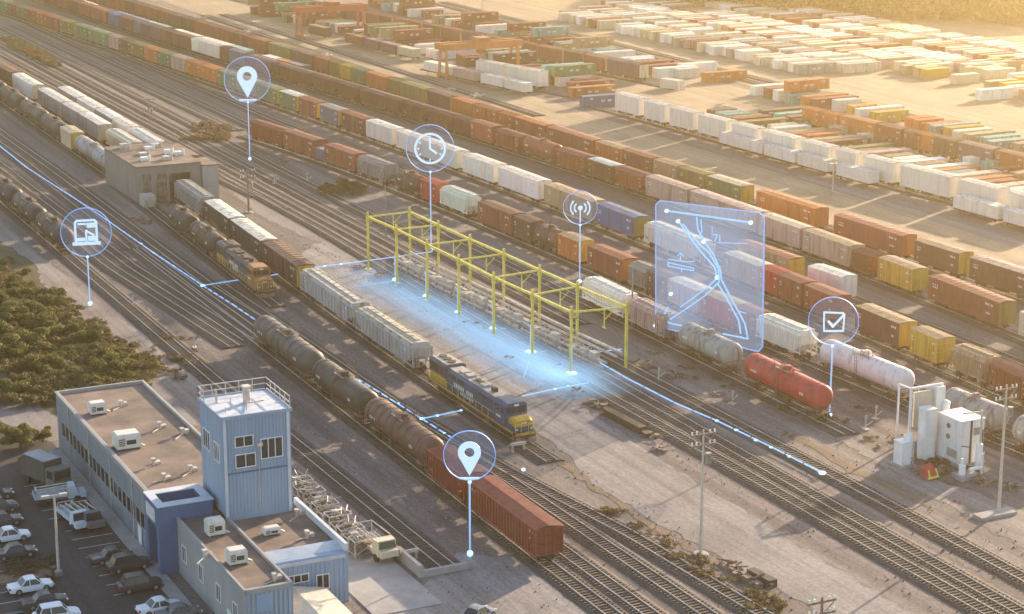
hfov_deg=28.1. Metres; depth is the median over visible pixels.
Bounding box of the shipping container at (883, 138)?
[877,135,904,147]
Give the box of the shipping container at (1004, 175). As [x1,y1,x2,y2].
[967,173,1014,179]
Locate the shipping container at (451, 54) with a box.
[433,49,475,59]
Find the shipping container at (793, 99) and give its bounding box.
[787,91,834,105]
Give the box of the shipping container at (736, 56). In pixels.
[734,48,763,59]
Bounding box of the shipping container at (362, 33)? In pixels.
[353,31,370,36]
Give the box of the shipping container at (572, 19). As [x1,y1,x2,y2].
[569,13,603,23]
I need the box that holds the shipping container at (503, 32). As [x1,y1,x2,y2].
[494,29,513,37]
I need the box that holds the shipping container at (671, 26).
[667,23,700,29]
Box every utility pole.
[142,97,154,122]
[239,168,255,213]
[382,184,390,236]
[628,268,632,329]
[690,429,715,556]
[808,595,835,613]
[994,384,1017,510]
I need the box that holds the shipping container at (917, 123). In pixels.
[912,117,943,129]
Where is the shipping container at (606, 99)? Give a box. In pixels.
[580,93,614,107]
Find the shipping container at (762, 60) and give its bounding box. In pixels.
[755,54,794,65]
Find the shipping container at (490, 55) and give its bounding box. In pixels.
[488,49,531,60]
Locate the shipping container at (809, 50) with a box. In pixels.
[792,48,827,53]
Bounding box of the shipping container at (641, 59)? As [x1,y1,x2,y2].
[629,57,654,60]
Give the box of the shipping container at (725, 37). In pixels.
[718,34,751,39]
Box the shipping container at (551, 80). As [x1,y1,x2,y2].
[548,75,554,85]
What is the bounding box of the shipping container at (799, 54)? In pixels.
[793,51,830,55]
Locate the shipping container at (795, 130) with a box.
[781,127,826,132]
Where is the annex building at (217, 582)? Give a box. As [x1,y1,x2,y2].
[176,497,348,613]
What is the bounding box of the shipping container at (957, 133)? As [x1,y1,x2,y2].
[951,127,992,138]
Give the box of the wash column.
[916,405,937,460]
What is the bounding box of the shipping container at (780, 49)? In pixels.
[779,46,808,52]
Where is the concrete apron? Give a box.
[301,243,914,613]
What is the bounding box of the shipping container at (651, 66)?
[649,62,686,74]
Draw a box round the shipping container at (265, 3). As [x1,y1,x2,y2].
[258,0,294,7]
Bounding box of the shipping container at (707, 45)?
[705,41,740,52]
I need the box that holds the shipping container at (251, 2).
[245,0,257,4]
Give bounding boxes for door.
[49,17,51,26]
[123,40,125,51]
[138,524,141,544]
[149,49,151,60]
[176,57,179,69]
[192,63,194,74]
[207,68,209,79]
[213,209,218,227]
[242,229,248,250]
[275,252,282,275]
[295,135,301,151]
[305,100,309,114]
[336,149,341,165]
[350,116,354,130]
[376,125,381,139]
[404,134,408,149]
[426,182,429,198]
[434,145,441,161]
[475,160,480,176]
[478,124,482,138]
[491,208,497,226]
[513,174,521,192]
[520,219,523,237]
[525,121,531,134]
[563,192,571,211]
[565,238,569,257]
[601,253,607,273]
[633,154,639,168]
[654,275,658,294]
[661,182,669,200]
[662,163,666,176]
[678,80,684,89]
[679,285,685,306]
[714,299,720,321]
[715,201,728,221]
[736,259,743,280]
[742,311,747,332]
[756,249,767,260]
[766,271,769,291]
[774,221,782,240]
[786,279,791,299]
[808,110,811,123]
[815,291,821,312]
[820,237,830,258]
[827,114,830,127]
[853,120,860,133]
[871,314,881,337]
[886,127,890,136]
[910,132,913,146]
[919,334,925,356]
[923,135,926,149]
[939,139,944,153]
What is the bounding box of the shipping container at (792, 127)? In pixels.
[769,124,810,130]
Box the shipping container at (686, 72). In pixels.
[673,67,699,78]
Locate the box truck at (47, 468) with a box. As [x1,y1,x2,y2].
[16,449,70,487]
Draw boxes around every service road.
[0,222,212,425]
[0,373,58,441]
[222,185,331,243]
[393,552,586,613]
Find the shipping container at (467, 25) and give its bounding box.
[460,20,498,29]
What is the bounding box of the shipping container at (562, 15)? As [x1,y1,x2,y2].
[558,11,593,20]
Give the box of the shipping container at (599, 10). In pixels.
[598,8,624,12]
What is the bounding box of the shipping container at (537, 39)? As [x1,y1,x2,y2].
[530,35,570,43]
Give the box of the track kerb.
[398,255,581,346]
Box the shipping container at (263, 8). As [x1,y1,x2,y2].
[258,7,274,15]
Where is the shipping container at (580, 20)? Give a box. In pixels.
[576,14,611,24]
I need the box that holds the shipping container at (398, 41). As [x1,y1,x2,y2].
[397,39,424,43]
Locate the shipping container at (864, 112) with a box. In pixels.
[854,104,903,117]
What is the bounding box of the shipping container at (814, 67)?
[794,61,835,74]
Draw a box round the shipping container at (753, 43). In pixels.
[748,41,776,45]
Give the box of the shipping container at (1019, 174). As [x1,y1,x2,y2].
[1010,170,1023,180]
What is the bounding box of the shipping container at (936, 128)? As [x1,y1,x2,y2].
[929,120,979,134]
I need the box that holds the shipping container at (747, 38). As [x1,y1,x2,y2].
[728,37,766,41]
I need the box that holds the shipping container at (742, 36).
[729,35,757,38]
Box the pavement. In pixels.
[48,449,191,604]
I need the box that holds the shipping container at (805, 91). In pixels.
[792,90,818,93]
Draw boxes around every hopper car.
[105,128,142,145]
[128,128,163,143]
[174,179,215,220]
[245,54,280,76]
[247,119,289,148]
[273,62,318,88]
[299,267,371,330]
[311,73,345,96]
[337,81,368,103]
[355,306,432,372]
[357,154,398,186]
[360,88,410,116]
[401,100,434,124]
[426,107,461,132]
[439,185,480,218]
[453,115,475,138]
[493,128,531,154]
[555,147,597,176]
[582,276,639,322]
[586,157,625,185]
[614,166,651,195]
[627,260,660,295]
[628,297,682,343]
[644,221,715,266]
[755,313,817,360]
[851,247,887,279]
[950,343,1003,388]
[987,361,1023,405]
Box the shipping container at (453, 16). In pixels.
[447,15,460,17]
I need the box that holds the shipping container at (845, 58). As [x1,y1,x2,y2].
[827,56,863,61]
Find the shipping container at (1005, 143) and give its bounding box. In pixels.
[986,137,1023,149]
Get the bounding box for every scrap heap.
[129,216,146,220]
[138,218,152,223]
[244,29,256,32]
[277,158,287,162]
[351,264,366,269]
[368,271,389,278]
[387,282,401,287]
[469,92,484,97]
[567,387,585,395]
[581,397,607,408]
[633,358,656,369]
[641,430,663,438]
[645,348,663,354]
[654,444,668,452]
[656,369,678,380]
[674,370,694,378]
[708,390,725,395]
[714,102,728,107]
[717,558,747,568]
[723,396,733,402]
[727,561,748,575]
[741,573,773,588]
[780,429,795,435]
[854,402,877,412]
[909,464,919,474]
[940,475,954,483]
[972,473,991,487]
[1002,480,1021,491]
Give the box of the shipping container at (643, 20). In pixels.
[640,17,672,23]
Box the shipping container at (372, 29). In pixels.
[367,23,406,33]
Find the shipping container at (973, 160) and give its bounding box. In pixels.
[962,155,980,165]
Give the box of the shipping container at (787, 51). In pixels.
[781,47,816,53]
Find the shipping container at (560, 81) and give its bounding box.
[555,74,590,86]
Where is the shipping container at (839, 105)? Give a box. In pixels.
[831,97,861,111]
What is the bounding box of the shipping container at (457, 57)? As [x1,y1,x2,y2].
[456,52,475,62]
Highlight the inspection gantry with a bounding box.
[365,207,628,371]
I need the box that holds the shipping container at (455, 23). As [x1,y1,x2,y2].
[451,20,460,27]
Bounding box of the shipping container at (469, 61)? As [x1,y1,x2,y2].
[463,56,478,66]
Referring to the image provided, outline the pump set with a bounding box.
[951,410,983,481]
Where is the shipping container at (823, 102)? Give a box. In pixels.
[810,94,858,109]
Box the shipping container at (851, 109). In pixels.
[847,103,876,114]
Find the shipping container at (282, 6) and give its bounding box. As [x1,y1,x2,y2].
[275,1,311,10]
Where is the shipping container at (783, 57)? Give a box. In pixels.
[770,55,801,63]
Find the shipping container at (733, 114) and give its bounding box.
[721,111,751,116]
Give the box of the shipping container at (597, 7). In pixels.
[587,6,613,8]
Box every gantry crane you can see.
[291,0,367,39]
[434,35,522,79]
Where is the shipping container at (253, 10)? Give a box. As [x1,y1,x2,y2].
[250,6,259,14]
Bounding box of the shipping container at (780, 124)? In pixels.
[767,122,798,128]
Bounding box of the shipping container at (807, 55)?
[801,52,839,57]
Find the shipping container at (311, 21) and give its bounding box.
[309,18,339,23]
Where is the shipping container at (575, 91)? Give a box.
[568,84,615,97]
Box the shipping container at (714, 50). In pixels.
[709,43,748,55]
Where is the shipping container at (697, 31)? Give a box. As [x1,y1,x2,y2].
[686,28,714,34]
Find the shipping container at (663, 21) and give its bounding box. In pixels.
[653,20,678,24]
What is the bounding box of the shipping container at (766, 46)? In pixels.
[759,43,791,49]
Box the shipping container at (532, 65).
[520,63,541,66]
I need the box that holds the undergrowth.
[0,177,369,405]
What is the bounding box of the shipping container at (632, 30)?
[629,25,656,35]
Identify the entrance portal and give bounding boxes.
[143,483,213,574]
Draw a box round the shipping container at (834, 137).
[806,134,859,139]
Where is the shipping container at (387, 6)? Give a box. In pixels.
[382,2,398,10]
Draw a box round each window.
[181,544,186,564]
[198,563,203,583]
[202,427,210,451]
[213,440,219,463]
[215,582,221,603]
[232,600,237,613]
[234,434,253,447]
[235,452,255,468]
[260,436,282,459]
[288,573,308,583]
[316,573,329,588]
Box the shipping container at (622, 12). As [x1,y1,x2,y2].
[609,11,636,15]
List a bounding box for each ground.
[0,0,1023,613]
[0,241,98,415]
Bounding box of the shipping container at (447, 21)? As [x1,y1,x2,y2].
[445,17,460,25]
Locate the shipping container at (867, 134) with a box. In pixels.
[857,132,876,143]
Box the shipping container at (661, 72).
[652,65,697,78]
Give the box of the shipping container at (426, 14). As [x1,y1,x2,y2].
[421,9,442,18]
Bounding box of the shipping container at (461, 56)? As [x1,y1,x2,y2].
[459,53,478,64]
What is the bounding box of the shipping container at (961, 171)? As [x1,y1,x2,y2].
[944,169,976,173]
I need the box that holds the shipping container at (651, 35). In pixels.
[649,30,672,39]
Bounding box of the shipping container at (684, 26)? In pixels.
[674,24,702,29]
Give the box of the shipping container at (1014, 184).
[998,181,1023,186]
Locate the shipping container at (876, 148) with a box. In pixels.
[855,146,896,150]
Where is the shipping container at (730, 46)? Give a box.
[721,44,752,55]
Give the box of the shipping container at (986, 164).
[980,159,998,170]
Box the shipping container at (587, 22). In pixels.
[584,16,620,26]
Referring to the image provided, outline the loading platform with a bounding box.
[306,502,442,613]
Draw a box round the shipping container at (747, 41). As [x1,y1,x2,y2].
[739,39,774,43]
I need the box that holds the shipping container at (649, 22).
[646,19,670,24]
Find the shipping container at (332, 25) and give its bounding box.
[328,21,355,31]
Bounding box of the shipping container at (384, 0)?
[373,0,398,1]
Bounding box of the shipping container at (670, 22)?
[655,20,687,25]
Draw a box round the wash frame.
[895,382,945,451]
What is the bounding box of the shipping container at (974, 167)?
[934,164,980,170]
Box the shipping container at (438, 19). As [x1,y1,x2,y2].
[432,14,460,23]
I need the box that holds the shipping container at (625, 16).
[613,12,648,18]
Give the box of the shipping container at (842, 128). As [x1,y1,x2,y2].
[829,125,850,134]
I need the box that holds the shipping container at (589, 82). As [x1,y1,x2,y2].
[566,78,613,91]
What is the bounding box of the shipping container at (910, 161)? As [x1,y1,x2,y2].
[900,156,947,163]
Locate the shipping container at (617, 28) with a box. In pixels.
[615,22,643,32]
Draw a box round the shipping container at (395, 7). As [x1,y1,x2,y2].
[393,3,398,11]
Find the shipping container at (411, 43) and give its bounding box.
[401,39,443,46]
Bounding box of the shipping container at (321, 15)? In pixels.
[305,11,343,19]
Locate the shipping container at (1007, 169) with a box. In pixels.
[990,165,1019,173]
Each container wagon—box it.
[149,20,172,28]
[202,36,234,45]
[232,45,254,53]
[262,54,282,59]
[277,58,294,62]
[288,61,309,69]
[315,146,328,164]
[345,33,368,46]
[363,37,385,50]
[380,41,402,54]
[397,45,420,59]
[424,60,457,76]
[453,67,482,82]
[481,73,509,89]
[504,78,532,94]
[719,131,771,155]
[764,143,804,165]
[797,152,836,174]
[836,162,879,185]
[953,194,1008,221]
[1003,207,1023,227]
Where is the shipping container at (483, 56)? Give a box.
[479,47,521,59]
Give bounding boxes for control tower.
[197,377,292,520]
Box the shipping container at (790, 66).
[788,60,824,72]
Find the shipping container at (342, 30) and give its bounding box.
[338,25,361,34]
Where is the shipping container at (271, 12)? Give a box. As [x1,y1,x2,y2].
[260,8,282,17]
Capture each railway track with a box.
[0,12,1023,413]
[0,25,591,326]
[0,32,1023,591]
[0,40,1023,613]
[0,49,1006,613]
[0,57,264,197]
[0,98,105,177]
[0,126,219,286]
[0,139,143,250]
[0,157,255,342]
[0,172,246,349]
[0,200,236,394]
[4,82,109,146]
[11,25,243,131]
[27,24,1015,439]
[30,0,1023,346]
[79,21,1023,366]
[90,41,493,199]
[91,1,1023,304]
[109,185,287,308]
[127,247,628,613]
[132,248,669,613]
[169,200,564,464]
[200,14,1015,293]
[202,286,725,613]
[213,381,460,568]
[217,284,780,613]
[218,13,545,116]
[230,0,673,89]
[236,134,1023,461]
[411,219,860,437]
[419,68,571,97]
[435,2,904,121]
[439,1,916,115]
[579,104,952,205]
[643,236,858,313]
[913,150,960,162]
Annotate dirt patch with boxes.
[194,425,296,483]
[556,461,746,583]
[563,389,648,430]
[785,434,933,510]
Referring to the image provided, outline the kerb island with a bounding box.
[0,566,56,584]
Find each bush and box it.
[0,287,18,299]
[0,299,44,317]
[0,305,33,324]
[0,319,13,331]
[0,332,27,357]
[0,363,14,372]
[0,378,28,395]
[0,420,11,434]
[0,422,36,446]
[2,327,52,351]
[10,282,40,294]
[22,280,38,287]
[22,352,64,371]
[23,307,58,328]
[33,425,51,441]
[35,293,67,303]
[42,319,83,333]
[53,343,82,355]
[55,307,68,315]
[64,365,86,378]
[67,318,84,324]
[68,323,105,341]
[77,341,117,357]
[79,367,111,382]
[89,351,136,374]
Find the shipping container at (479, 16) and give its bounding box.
[461,11,498,20]
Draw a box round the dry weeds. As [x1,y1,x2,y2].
[0,36,998,613]
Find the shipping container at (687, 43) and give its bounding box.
[683,36,721,48]
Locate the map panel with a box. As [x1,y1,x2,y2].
[653,200,764,351]
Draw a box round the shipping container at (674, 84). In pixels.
[660,77,684,90]
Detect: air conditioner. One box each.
[87,399,109,415]
[112,428,144,451]
[204,515,229,537]
[224,545,251,566]
[261,524,284,536]
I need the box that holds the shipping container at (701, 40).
[693,38,722,49]
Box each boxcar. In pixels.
[0,0,13,15]
[0,59,21,87]
[9,2,23,17]
[12,72,44,101]
[16,5,29,20]
[24,7,42,24]
[36,11,51,26]
[37,87,72,119]
[43,13,64,32]
[46,0,57,7]
[56,0,68,10]
[58,86,87,102]
[59,18,79,36]
[60,125,84,152]
[62,102,90,129]
[67,0,85,14]
[73,23,93,41]
[76,97,106,113]
[78,1,94,18]
[78,111,112,143]
[87,27,115,48]
[90,5,113,24]
[95,107,124,126]
[96,0,106,5]
[105,0,116,9]
[108,11,126,28]
[108,34,125,51]
[112,118,139,133]
[115,0,127,11]
[119,37,137,56]
[120,15,138,33]
[125,0,142,15]
[131,41,150,60]
[133,19,148,35]
[135,2,153,18]
[140,21,158,39]
[144,45,166,65]
[146,6,163,22]
[151,25,168,42]
[158,9,174,25]
[158,50,178,69]
[161,28,177,45]
[169,12,188,29]
[170,54,194,75]
[172,31,198,51]
[181,16,201,32]
[187,59,210,79]
[191,37,204,54]
[194,19,211,36]
[199,39,228,60]
[201,64,225,85]
[204,199,244,239]
[207,23,226,40]
[217,69,246,92]
[220,27,239,43]
[220,45,235,63]
[228,48,252,66]
[230,218,277,261]
[234,31,256,47]
[238,75,265,98]
[248,35,273,54]
[256,82,286,106]
[262,240,314,290]
[268,41,297,59]
[279,89,307,113]
[283,129,326,159]
[291,48,321,70]
[299,96,328,120]
[311,1,323,4]
[313,55,338,75]
[320,103,349,128]
[324,142,367,174]
[330,60,348,78]
[340,63,358,81]
[341,110,375,137]
[343,11,352,19]
[351,66,374,85]
[352,10,371,22]
[366,12,382,23]
[366,70,395,92]
[366,119,404,147]
[379,14,397,22]
[387,77,408,96]
[393,17,413,24]
[396,129,428,156]
[399,81,434,103]
[408,20,425,27]
[420,137,469,171]
[420,177,449,206]
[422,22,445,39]
[426,445,488,506]
[427,89,459,110]
[440,26,466,41]
[452,96,482,117]
[462,30,476,40]
[462,153,506,185]
[467,475,563,561]
[470,119,503,145]
[473,32,487,48]
[475,103,508,123]
[476,59,508,75]
[478,199,525,237]
[484,34,504,48]
[498,165,551,202]
[499,110,522,129]
[504,64,525,79]
[513,115,555,137]
[513,214,545,245]
[520,41,540,58]
[521,67,547,89]
[537,44,567,63]
[544,182,606,223]
[546,125,605,154]
[558,231,593,266]
[564,49,587,62]
[583,53,613,73]
[587,243,638,284]
[595,140,632,163]
[596,201,648,240]
[607,58,635,78]
[615,92,649,118]
[622,148,663,173]
[627,61,648,80]
[644,99,674,125]
[645,174,700,210]
[648,268,681,303]
[653,157,687,180]
[667,276,714,317]
[669,106,703,133]
[679,165,717,189]
[689,189,770,234]
[698,113,736,138]
[701,290,751,332]
[707,174,754,203]
[723,250,774,291]
[731,121,766,138]
[735,239,804,275]
[735,304,772,342]
[756,189,828,228]
[758,212,814,251]
[759,265,792,299]
[761,129,805,149]
[778,272,817,309]
[801,139,839,158]
[802,106,827,127]
[802,228,864,270]
[803,282,851,322]
[807,263,856,299]
[821,110,845,128]
[833,213,916,257]
[835,147,867,165]
[840,114,881,138]
[854,303,917,350]
[862,154,904,186]
[877,122,909,147]
[877,255,928,294]
[900,163,962,200]
[903,128,925,152]
[909,325,955,367]
[913,238,973,277]
[917,131,941,155]
[927,274,1016,328]
[929,134,963,160]
[956,140,1003,163]
[958,178,1009,204]
[968,255,1023,297]
[995,149,1023,169]
[1008,190,1023,209]
[1018,310,1023,338]
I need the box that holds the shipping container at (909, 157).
[893,155,926,159]
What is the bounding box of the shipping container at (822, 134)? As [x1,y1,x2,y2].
[803,131,844,137]
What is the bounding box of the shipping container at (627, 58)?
[620,55,653,59]
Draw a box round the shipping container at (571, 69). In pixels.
[550,63,594,76]
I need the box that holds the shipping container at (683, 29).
[679,26,712,30]
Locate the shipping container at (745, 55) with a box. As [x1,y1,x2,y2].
[739,49,770,60]
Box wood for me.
[716,0,1022,15]
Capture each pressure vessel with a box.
[904,433,914,463]
[941,399,949,410]
[974,442,984,470]
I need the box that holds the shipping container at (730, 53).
[726,46,762,58]
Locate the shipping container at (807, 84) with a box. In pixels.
[784,77,829,91]
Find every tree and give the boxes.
[685,0,719,6]
[732,0,765,4]
[749,0,776,7]
[786,0,814,8]
[798,0,823,6]
[805,2,836,7]
[817,0,851,9]
[830,0,859,11]
[856,0,879,15]
[870,0,909,18]
[1003,8,1020,22]
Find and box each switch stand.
[192,335,200,348]
[728,390,737,405]
[861,415,872,430]
[871,405,882,420]
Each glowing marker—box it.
[60,207,111,305]
[224,57,269,160]
[406,124,453,249]
[443,430,495,556]
[563,191,597,283]
[808,297,858,415]
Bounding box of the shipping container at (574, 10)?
[559,9,585,11]
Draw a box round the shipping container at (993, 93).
[975,86,1013,100]
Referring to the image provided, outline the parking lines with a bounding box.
[0,483,152,613]
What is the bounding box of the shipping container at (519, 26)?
[507,21,545,31]
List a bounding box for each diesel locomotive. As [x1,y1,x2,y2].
[216,239,275,297]
[428,353,536,441]
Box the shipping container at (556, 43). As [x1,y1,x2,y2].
[554,40,572,46]
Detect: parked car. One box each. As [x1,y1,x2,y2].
[0,487,14,498]
[0,495,19,511]
[0,510,23,525]
[0,525,31,542]
[0,541,37,561]
[6,574,54,595]
[20,589,69,610]
[32,601,80,613]
[89,545,134,565]
[105,551,151,573]
[115,571,163,594]
[134,595,179,613]
[154,601,203,613]
[463,603,497,613]
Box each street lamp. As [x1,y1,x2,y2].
[41,492,66,576]
[829,163,838,194]
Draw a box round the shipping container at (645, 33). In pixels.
[642,28,670,38]
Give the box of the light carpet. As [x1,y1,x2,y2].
[422,303,593,386]
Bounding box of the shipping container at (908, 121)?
[904,115,935,127]
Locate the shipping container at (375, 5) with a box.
[372,0,379,8]
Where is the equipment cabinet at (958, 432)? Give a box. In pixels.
[935,407,985,467]
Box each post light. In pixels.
[392,255,398,280]
[423,271,425,296]
[454,286,457,312]
[526,325,534,352]
[566,359,576,373]
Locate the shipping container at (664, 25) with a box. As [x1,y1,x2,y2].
[658,22,692,27]
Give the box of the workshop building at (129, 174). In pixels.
[103,142,218,203]
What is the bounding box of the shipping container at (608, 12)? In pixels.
[601,10,627,13]
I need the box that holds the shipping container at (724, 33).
[705,31,742,36]
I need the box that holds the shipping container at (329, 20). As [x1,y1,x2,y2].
[315,18,345,23]
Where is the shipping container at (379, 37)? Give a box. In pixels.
[377,36,392,39]
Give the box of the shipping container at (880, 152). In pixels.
[863,147,912,155]
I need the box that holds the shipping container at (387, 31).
[378,25,418,36]
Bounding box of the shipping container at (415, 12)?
[407,7,444,16]
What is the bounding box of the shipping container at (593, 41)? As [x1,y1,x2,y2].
[573,35,613,47]
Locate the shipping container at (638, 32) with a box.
[636,26,664,36]
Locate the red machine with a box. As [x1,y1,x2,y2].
[920,462,944,479]
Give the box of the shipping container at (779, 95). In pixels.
[773,88,819,101]
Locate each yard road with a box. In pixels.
[160,0,1023,266]
[435,0,1023,136]
[487,0,1023,126]
[591,74,960,159]
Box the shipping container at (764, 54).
[753,52,784,62]
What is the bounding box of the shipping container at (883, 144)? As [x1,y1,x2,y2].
[840,142,895,148]
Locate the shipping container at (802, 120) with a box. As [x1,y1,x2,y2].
[793,118,815,127]
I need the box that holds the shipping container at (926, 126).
[923,119,961,131]
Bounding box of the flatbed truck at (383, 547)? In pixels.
[352,520,398,561]
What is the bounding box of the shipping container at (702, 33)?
[700,31,728,34]
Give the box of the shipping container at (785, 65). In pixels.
[783,58,820,70]
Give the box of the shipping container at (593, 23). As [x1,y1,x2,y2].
[591,18,623,27]
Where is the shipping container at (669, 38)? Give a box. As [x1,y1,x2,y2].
[667,33,696,43]
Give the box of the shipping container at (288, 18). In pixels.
[284,13,294,22]
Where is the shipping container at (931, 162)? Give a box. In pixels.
[914,160,948,165]
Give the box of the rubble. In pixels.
[45,218,1023,613]
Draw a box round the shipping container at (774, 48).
[769,44,798,52]
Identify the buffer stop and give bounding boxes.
[400,548,418,558]
[506,441,525,452]
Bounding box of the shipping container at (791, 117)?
[785,114,801,121]
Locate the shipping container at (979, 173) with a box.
[955,169,1001,177]
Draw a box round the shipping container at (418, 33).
[393,28,433,39]
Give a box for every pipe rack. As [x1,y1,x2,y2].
[292,469,313,491]
[292,479,319,497]
[298,484,326,503]
[304,491,332,510]
[310,493,339,515]
[316,502,344,520]
[323,504,352,526]
[329,515,358,534]
[335,516,365,540]
[342,529,370,549]
[348,529,377,559]
[393,251,435,277]
[421,265,467,293]
[452,281,500,309]
[485,296,536,327]
[521,314,573,345]
[558,332,622,368]
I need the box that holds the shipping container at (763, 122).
[739,117,789,127]
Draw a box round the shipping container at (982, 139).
[979,133,1019,143]
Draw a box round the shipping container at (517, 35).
[514,31,530,38]
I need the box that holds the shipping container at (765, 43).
[757,41,786,45]
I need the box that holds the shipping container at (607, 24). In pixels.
[597,18,633,28]
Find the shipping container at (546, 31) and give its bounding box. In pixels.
[531,25,569,36]
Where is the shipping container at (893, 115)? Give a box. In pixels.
[869,108,908,121]
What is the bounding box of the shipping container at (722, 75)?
[701,69,746,82]
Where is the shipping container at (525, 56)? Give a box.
[493,51,536,62]
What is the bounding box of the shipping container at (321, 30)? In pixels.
[308,24,331,37]
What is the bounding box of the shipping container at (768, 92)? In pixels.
[763,86,783,98]
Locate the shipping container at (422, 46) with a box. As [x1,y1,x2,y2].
[414,42,437,53]
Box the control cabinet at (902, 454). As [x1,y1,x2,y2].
[888,438,915,468]
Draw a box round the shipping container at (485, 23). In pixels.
[473,21,502,30]
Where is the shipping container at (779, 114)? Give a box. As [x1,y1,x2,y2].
[773,110,801,117]
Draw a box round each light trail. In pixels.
[0,146,204,286]
[203,286,450,436]
[205,251,431,285]
[356,281,391,287]
[398,259,561,341]
[424,409,462,418]
[522,382,588,396]
[600,362,825,474]
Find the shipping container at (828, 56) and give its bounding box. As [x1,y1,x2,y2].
[812,53,852,60]
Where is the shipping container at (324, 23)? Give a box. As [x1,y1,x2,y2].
[316,19,355,26]
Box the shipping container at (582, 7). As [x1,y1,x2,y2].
[577,5,611,9]
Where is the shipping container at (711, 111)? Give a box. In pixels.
[707,107,736,114]
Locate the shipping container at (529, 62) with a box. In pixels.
[509,61,537,64]
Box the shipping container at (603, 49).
[592,47,617,51]
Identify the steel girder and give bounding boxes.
[600,407,650,437]
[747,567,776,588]
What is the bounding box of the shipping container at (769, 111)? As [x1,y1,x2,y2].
[758,106,804,117]
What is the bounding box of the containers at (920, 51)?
[601,0,1023,98]
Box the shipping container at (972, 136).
[963,129,1015,142]
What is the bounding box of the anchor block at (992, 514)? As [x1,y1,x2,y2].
[973,507,1016,520]
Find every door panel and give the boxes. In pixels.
[142,174,151,192]
[157,172,166,201]
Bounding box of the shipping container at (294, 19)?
[293,15,299,23]
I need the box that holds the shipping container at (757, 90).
[750,83,783,95]
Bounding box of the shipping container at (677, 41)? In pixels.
[672,35,710,46]
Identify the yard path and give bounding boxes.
[839,437,1023,547]
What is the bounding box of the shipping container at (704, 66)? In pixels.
[677,61,717,72]
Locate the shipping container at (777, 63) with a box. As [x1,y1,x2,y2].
[772,57,807,68]
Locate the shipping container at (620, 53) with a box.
[592,49,634,57]
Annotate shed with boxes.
[293,586,351,613]
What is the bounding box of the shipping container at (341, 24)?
[335,22,365,32]
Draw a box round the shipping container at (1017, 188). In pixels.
[1010,186,1023,190]
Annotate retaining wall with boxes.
[397,546,474,577]
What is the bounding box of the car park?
[0,423,168,613]
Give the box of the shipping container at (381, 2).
[380,1,398,8]
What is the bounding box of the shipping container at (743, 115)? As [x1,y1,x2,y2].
[726,113,761,117]
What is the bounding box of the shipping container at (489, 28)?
[475,23,506,33]
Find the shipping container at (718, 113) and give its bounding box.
[715,109,743,115]
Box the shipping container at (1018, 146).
[1011,141,1023,152]
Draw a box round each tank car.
[0,80,5,97]
[0,85,27,114]
[0,173,21,210]
[11,192,46,230]
[20,99,48,128]
[35,211,75,252]
[41,112,67,142]
[74,135,105,174]
[167,203,199,240]
[188,221,226,262]
[252,315,324,383]
[311,359,377,425]
[364,397,443,474]
[394,168,424,198]
[522,135,561,165]
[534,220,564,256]
[676,322,743,374]
[740,353,835,419]
[815,339,917,401]
[945,386,1010,440]
[1009,415,1023,452]
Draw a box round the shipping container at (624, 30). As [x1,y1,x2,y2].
[620,24,651,34]
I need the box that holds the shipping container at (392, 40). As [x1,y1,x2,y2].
[384,38,396,42]
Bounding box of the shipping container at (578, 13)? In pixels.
[568,12,592,20]
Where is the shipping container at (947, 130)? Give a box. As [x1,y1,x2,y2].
[943,123,983,136]
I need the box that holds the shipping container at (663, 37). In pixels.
[660,31,694,42]
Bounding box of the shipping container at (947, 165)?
[924,162,970,168]
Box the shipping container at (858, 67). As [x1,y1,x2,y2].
[840,61,881,73]
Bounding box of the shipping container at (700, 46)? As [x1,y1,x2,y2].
[697,40,731,51]
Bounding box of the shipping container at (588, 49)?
[572,46,614,52]
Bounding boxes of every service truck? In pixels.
[32,481,86,505]
[56,500,88,530]
[70,499,105,530]
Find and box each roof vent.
[113,399,127,410]
[119,143,129,148]
[137,149,148,155]
[140,155,150,161]
[144,144,154,149]
[144,457,160,468]
[149,141,161,147]
[152,421,166,432]
[153,472,171,482]
[161,154,172,160]
[164,148,173,154]
[173,149,184,155]
[175,427,188,438]
[182,464,197,476]
[197,548,212,563]
[264,572,282,584]
[289,508,304,521]
[296,529,314,540]
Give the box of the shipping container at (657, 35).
[655,30,684,41]
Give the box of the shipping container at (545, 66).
[541,62,583,74]
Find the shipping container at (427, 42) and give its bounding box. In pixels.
[416,41,438,43]
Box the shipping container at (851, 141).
[818,136,871,146]
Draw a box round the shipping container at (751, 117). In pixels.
[731,114,771,120]
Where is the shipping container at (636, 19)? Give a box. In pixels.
[632,16,665,21]
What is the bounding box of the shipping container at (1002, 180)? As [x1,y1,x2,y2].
[982,177,1018,183]
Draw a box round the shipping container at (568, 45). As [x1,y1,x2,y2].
[558,42,573,49]
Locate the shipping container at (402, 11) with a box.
[398,6,435,15]
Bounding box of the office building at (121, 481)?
[54,380,202,549]
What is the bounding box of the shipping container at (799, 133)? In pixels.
[787,128,840,136]

